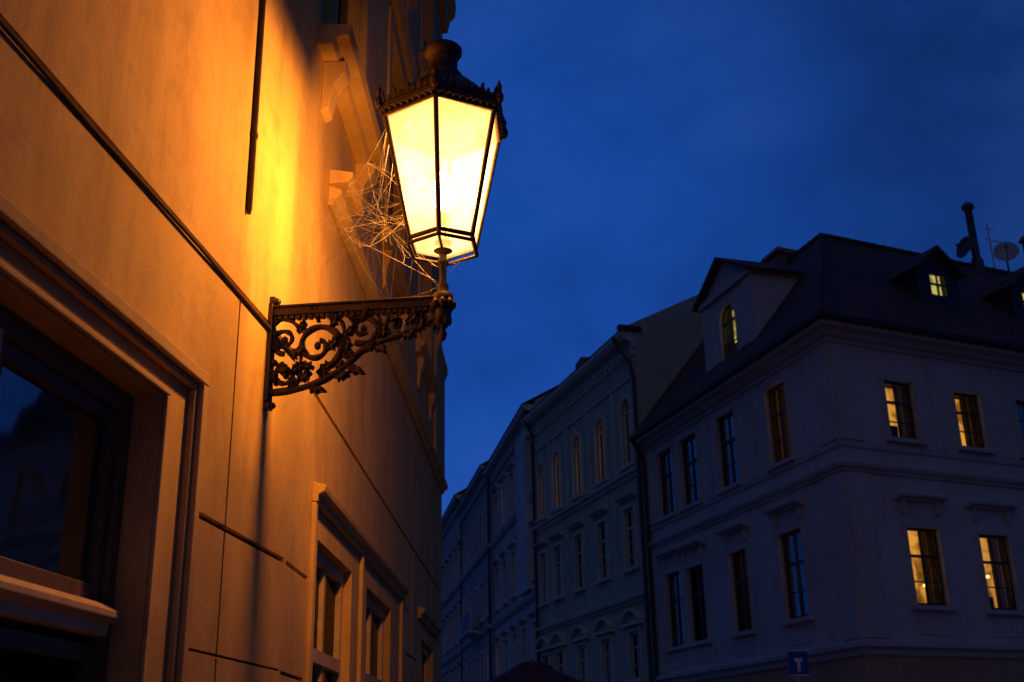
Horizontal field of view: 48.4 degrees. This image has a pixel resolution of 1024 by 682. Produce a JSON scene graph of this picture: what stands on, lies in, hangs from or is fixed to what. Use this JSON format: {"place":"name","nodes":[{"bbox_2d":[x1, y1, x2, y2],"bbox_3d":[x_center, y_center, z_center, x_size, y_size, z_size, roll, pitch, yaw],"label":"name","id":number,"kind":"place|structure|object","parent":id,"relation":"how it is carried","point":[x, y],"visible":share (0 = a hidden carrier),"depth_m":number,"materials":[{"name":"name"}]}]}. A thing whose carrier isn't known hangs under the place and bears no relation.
{"place":"outdoors","nodes":[
{"label":"outdoors","id":0,"kind":"place"},
{"bbox_2d":[284,569,316,681],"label":"room sides","id":1,"kind":"object","parent":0,"point":[314,618],"depth_m":8.06,"materials":[{"name":"brown paint"}]},
{"bbox_2d":[442,0,1023,515],"label":"sky","id":2,"kind":"structure","parent":0,"point":[647,143],"materials":[{"name":"blue"}]},
{"bbox_2d":[694,655,1023,681],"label":"ground floor","id":3,"kind":"structure","parent":0,"point":[863,668],"depth_m":26.04,"materials":[{"name":"grey paint"}]},
{"bbox_2d":[650,342,862,674],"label":"facade","id":4,"kind":"structure","parent":3,"relation":"on","point":[770,636],"depth_m":29.83,"materials":[{"name":"beige paint"}]},
{"bbox_2d":[654,638,1023,681],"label":"plinth course","id":5,"kind":"object","parent":3,"relation":"on","point":[864,646],"visible":1,"depth_m":26.41,"materials":[{"name":"grey stone"}]},
{"bbox_2d":[645,342,1023,673],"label":"lesenes","id":6,"kind":"object","parent":5,"relation":"on","point":[870,582],"visible":1,"depth_m":27.10,"materials":[{"name":"beige paint"}]},
{"bbox_2d":[646,459,1023,550],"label":"string course","id":7,"kind":"object","parent":6,"relation":"on","point":[835,467],"visible":1,"depth_m":28.12,"materials":[{"name":"beige paint"}]},
{"bbox_2d":[827,342,1023,658],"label":"facade","id":8,"kind":"structure","parent":5,"relation":"on","point":[971,621],"depth_m":27.55,"materials":[{"name":"beige paint"}]},
{"bbox_2d":[634,318,1023,452],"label":"eaves cornice","id":9,"kind":"structure","parent":8,"relation":"attached to","point":[805,341],"depth_m":29.26,"materials":[{"name":"beige paint"}]},
{"bbox_2d":[628,311,1023,441],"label":"gutter","id":10,"kind":"object","parent":9,"relation":"on","point":[793,331],"visible":1,"depth_m":28.95,"materials":[{"name":"grey metal"}]},
{"bbox_2d":[649,439,1023,531],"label":"sill band","id":11,"kind":"object","parent":8,"relation":"attached to","point":[824,449],"visible":1,"depth_m":28.39,"materials":[{"name":"beige paint"}]},
{"bbox_2d":[653,297,1023,652],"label":"window surrounds","id":12,"kind":"object","parent":8,"relation":"attached to","point":[774,512],"visible":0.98,"depth_m":28.97,"materials":[{"name":"beige paint"}]},
{"bbox_2d":[660,272,1023,646],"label":"window frames","id":13,"kind":"structure","parent":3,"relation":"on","point":[896,403],"depth_m":29.72,"materials":[{"name":"wood"}]},
{"bbox_2d":[662,405,1023,644],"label":"window glass","id":14,"kind":"object","parent":13,"relation":"in","point":[792,572],"visible":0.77,"depth_m":32.35,"materials":[{"name":"glass"}]},
{"bbox_2d":[732,275,1023,342],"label":"dormer windows","id":15,"kind":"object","parent":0,"point":[933,288],"visible":0.08,"depth_m":31.86,"materials":[{"name":"yellow glass"}]},
{"bbox_2d":[885,388,997,607],"bbox_3d":[13.130,4.176,29.733,11.096,6.180,2.258,3,-21,-12],"label":"room lit","id":16,"kind":"object","parent":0,"point":[916,563],"visible":0.06,"depth_m":28.28,"materials":[{"name":"yellow paint"}]},
{"label":"ground","id":17,"kind":"structure","parent":0,"visible":0},
{"bbox_2d":[0,0,311,681],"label":"wall","id":18,"kind":"structure","parent":17,"relation":"on","point":[160,93],"depth_m":4.77,"materials":[{"name":"paint"}]},
{"bbox_2d":[0,304,133,681],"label":"casements","id":19,"kind":"object","parent":18,"relation":"on","point":[28,350],"visible":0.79,"depth_m":4.11,"materials":[{"name":"brown wood"}]},
{"bbox_2d":[0,328,3,355],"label":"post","id":20,"kind":"object","parent":19,"relation":"attached to","point":[1,335],"visible":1,"depth_m":3.58,"materials":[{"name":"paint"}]},
{"bbox_2d":[0,574,118,636],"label":"transom rail","id":21,"kind":"object","parent":19,"relation":"attached to","point":[30,603],"visible":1,"depth_m":3.75,"materials":[{"name":"paint"}]},
{"bbox_2d":[0,18,297,359],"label":"wall cable","id":22,"kind":"object","parent":18,"relation":"attached to","point":[58,89],"depth_m":4.22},
{"bbox_2d":[0,362,423,681],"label":"window glass","id":23,"kind":"object","parent":18,"relation":"attached to","point":[50,445],"visible":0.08,"depth_m":3.91,"materials":[{"name":"glass"}]},
{"bbox_2d":[246,0,265,214],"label":"conduit pipe","id":24,"kind":"object","parent":18,"relation":"attached to","point":[254,135],"visible":1,"depth_m":5.85,"materials":[{"name":"metal"}]},
{"bbox_2d":[189,515,411,679],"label":"joint dirt","id":25,"kind":"structure","parent":18,"relation":"on","point":[237,537],"depth_m":5.37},
{"bbox_2d":[263,39,507,410],"bbox_3d":[-0.576,-0.640,6.136,1.261,2.085,0.721,-11,-23,26],"label":"wall street lantern","id":26,"kind":"object","parent":18,"relation":"attached to","point":[443,108],"depth_m":5.91,"materials":[{"name":"black metal"}]},
{"bbox_2d":[316,129,472,322],"bbox_3d":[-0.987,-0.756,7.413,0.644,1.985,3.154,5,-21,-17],"label":"cobweb","id":27,"kind":"object","parent":26,"relation":"attached to","point":[373,220],"visible":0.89,"depth_m":6.90,"materials":[{"name":"beige fabric"}]},
{"bbox_2d":[279,0,442,681],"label":"street wall","id":28,"kind":"structure","parent":17,"relation":"on","point":[357,448],"depth_m":8.86,"materials":[{"name":"paint"}]},
{"bbox_2d":[0,0,455,681],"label":"window mouldings","id":29,"kind":"structure","parent":28,"relation":"attached to","point":[346,76],"depth_m":7.47,"materials":[{"name":"paint"}]},
{"bbox_2d":[338,0,393,225],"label":"window frames","id":30,"kind":"structure","parent":28,"relation":"attached to","point":[343,12],"depth_m":9.23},
{"bbox_2d":[313,548,427,681],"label":"window frames","id":31,"kind":"structure","parent":28,"relation":"attached to","point":[329,569],"depth_m":7.85,"materials":[{"name":"brown wood"}]},
{"bbox_2d":[442,488,465,681],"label":"row townhouse","id":32,"kind":"structure","parent":17,"relation":"on","point":[452,658],"depth_m":76.48,"materials":[{"name":"white paint"}]},
{"bbox_2d":[453,461,495,681],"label":"row townhouse","id":33,"kind":"structure","parent":17,"relation":"on","point":[473,511],"depth_m":63.53,"materials":[{"name":"white paint"}]},
{"bbox_2d":[486,660,582,681],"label":"cafe parasol","id":34,"kind":"object","parent":17,"relation":"on","point":[532,671],"visible":1,"depth_m":18.29,"materials":[{"name":"fabric"}]},
{"bbox_2d":[482,357,588,676],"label":"row townhouse","id":35,"kind":"structure","parent":17,"relation":"on","point":[507,470],"depth_m":52.58,"materials":[{"name":"white paint"}]},
{"bbox_2d":[497,462,536,674],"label":"window frames","id":36,"kind":"structure","parent":35,"relation":"in","point":[531,462],"depth_m":53.51,"materials":[{"name":"white paint"}]},
{"bbox_2d":[522,295,703,681],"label":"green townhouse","id":37,"kind":"structure","parent":17,"relation":"on","point":[581,423],"depth_m":40.41,"materials":[{"name":"white paint"}]},
{"bbox_2d":[543,404,632,681],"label":"window glass","id":38,"kind":"structure","parent":37,"relation":"in","point":[626,417],"depth_m":41.39,"materials":[{"name":"glass"}]},
{"bbox_2d":[540,400,640,681],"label":"window frames","id":39,"kind":"structure","parent":37,"relation":"in","point":[602,541],"depth_m":40.93,"materials":[{"name":"white paint"}]},
{"bbox_2d":[631,441,658,681],"bbox_3d":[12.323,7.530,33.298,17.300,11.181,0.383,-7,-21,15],"label":"drainpipe","id":40,"kind":"object","parent":37,"relation":"attached to","point":[635,446],"visible":1,"depth_m":36.07,"materials":[{"name":"grey metal"}]},
{"bbox_2d":[787,649,809,681],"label":"traffic sign","id":41,"kind":"object","parent":17,"relation":"on","point":[798,663],"visible":1,"depth_m":20.98,"materials":[{"name":"metal"}]},
{"bbox_2d":[693,277,1012,639],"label":"room sides","id":42,"kind":"object","parent":17,"relation":"on","point":[894,431],"visible":0.19,"depth_m":29.81,"materials":[{"name":"brown paint"}]},
{"bbox_2d":[737,387,1011,628],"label":"room curtains","id":43,"kind":"object","parent":42,"relation":"on","point":[928,534],"visible":0.28,"depth_m":28.32,"materials":[{"name":"brown fabric"}]},
{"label":"rear walls","id":44,"kind":"object","parent":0,"visible":0},
{"bbox_2d":[634,240,817,433],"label":"roof","id":45,"kind":"structure","parent":44,"relation":"attached to","point":[793,309],"depth_m":32.50,"materials":[{"name":"tile"}]},
{"bbox_2d":[692,257,804,311],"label":"dormer roof","id":46,"kind":"structure","parent":45,"relation":"attached to","point":[717,262],"depth_m":33.73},
{"bbox_2d":[706,263,800,366],"bbox_3d":[7.548,-0.428,33.584,2.600,3.900,3.040,5,-21,-16],"label":"dormer front","id":47,"kind":"object","parent":45,"relation":"attached to","point":[770,291],"visible":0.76,"depth_m":32.43,"materials":[{"name":"grey paint"}]},
{"bbox_2d":[697,269,756,372],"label":"dormer trim","id":48,"kind":"structure","parent":47,"relation":"attached to","point":[744,275],"depth_m":33.09,"materials":[{"name":"grey paint"}]},
{"bbox_2d":[823,238,1023,345],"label":"roof","id":49,"kind":"structure","parent":44,"relation":"attached to","point":[856,283],"depth_m":30.84,"materials":[{"name":"tile"}]},
{"bbox_2d":[761,236,1023,264],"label":"chimney","id":50,"kind":"object","parent":49,"relation":"on","point":[778,255],"visible":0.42,"depth_m":36.35,"materials":[{"name":"brick"}]},
{"bbox_2d":[787,233,1010,311],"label":"ridge caps","id":51,"kind":"object","parent":49,"relation":"attached to","point":[819,237],"visible":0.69,"depth_m":34.82,"materials":[{"name":"tile"}]},
{"bbox_2d":[893,253,1023,319],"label":"dormer windows","id":52,"kind":"object","parent":49,"relation":"attached to","point":[916,284],"visible":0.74,"depth_m":31.62,"materials":[{"name":"black"}]},
{"bbox_2d":[887,245,1023,299],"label":"roof dormer tiles","id":53,"kind":"object","parent":52,"relation":"on","point":[1007,281],"visible":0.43,"depth_m":32.05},
{"bbox_2d":[956,236,974,257],"bbox_3d":[14.778,-2.679,37.072,0.567,1.551,0.569,-12,-23,27],"label":"satellite dish","id":54,"kind":"object","parent":49,"relation":"attached to","point":[963,245],"visible":0.93,"depth_m":37.29,"materials":[{"name":"grey metal"}]},
{"bbox_2d":[961,202,985,271],"bbox_3d":[15.199,-3.141,37.421,0.400,3.140,0.400,-1,-20,0],"label":"flue pipe","id":55,"kind":"object","parent":49,"relation":"on","point":[967,208],"visible":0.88,"depth_m":37.44,"materials":[{"name":"black metal"}]},
{"bbox_2d":[983,224,1001,267],"bbox_3d":[16.291,-2.970,37.890,1.300,1.900,0.308,8,-22,-23],"label":"tv antenna","id":56,"kind":"object","parent":49,"relation":"attached to","point":[990,242],"visible":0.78,"depth_m":37.80,"materials":[{"name":"paint"}]},
{"bbox_2d":[993,242,1018,270],"bbox_3d":[16.315,-2.572,37.408,0.588,1.585,0.588,8,-22,-23],"label":"satellite dish","id":57,"kind":"object","parent":49,"relation":"attached to","point":[1006,251],"visible":0.94,"depth_m":37.65,"materials":[{"name":"paint"}]}
]}

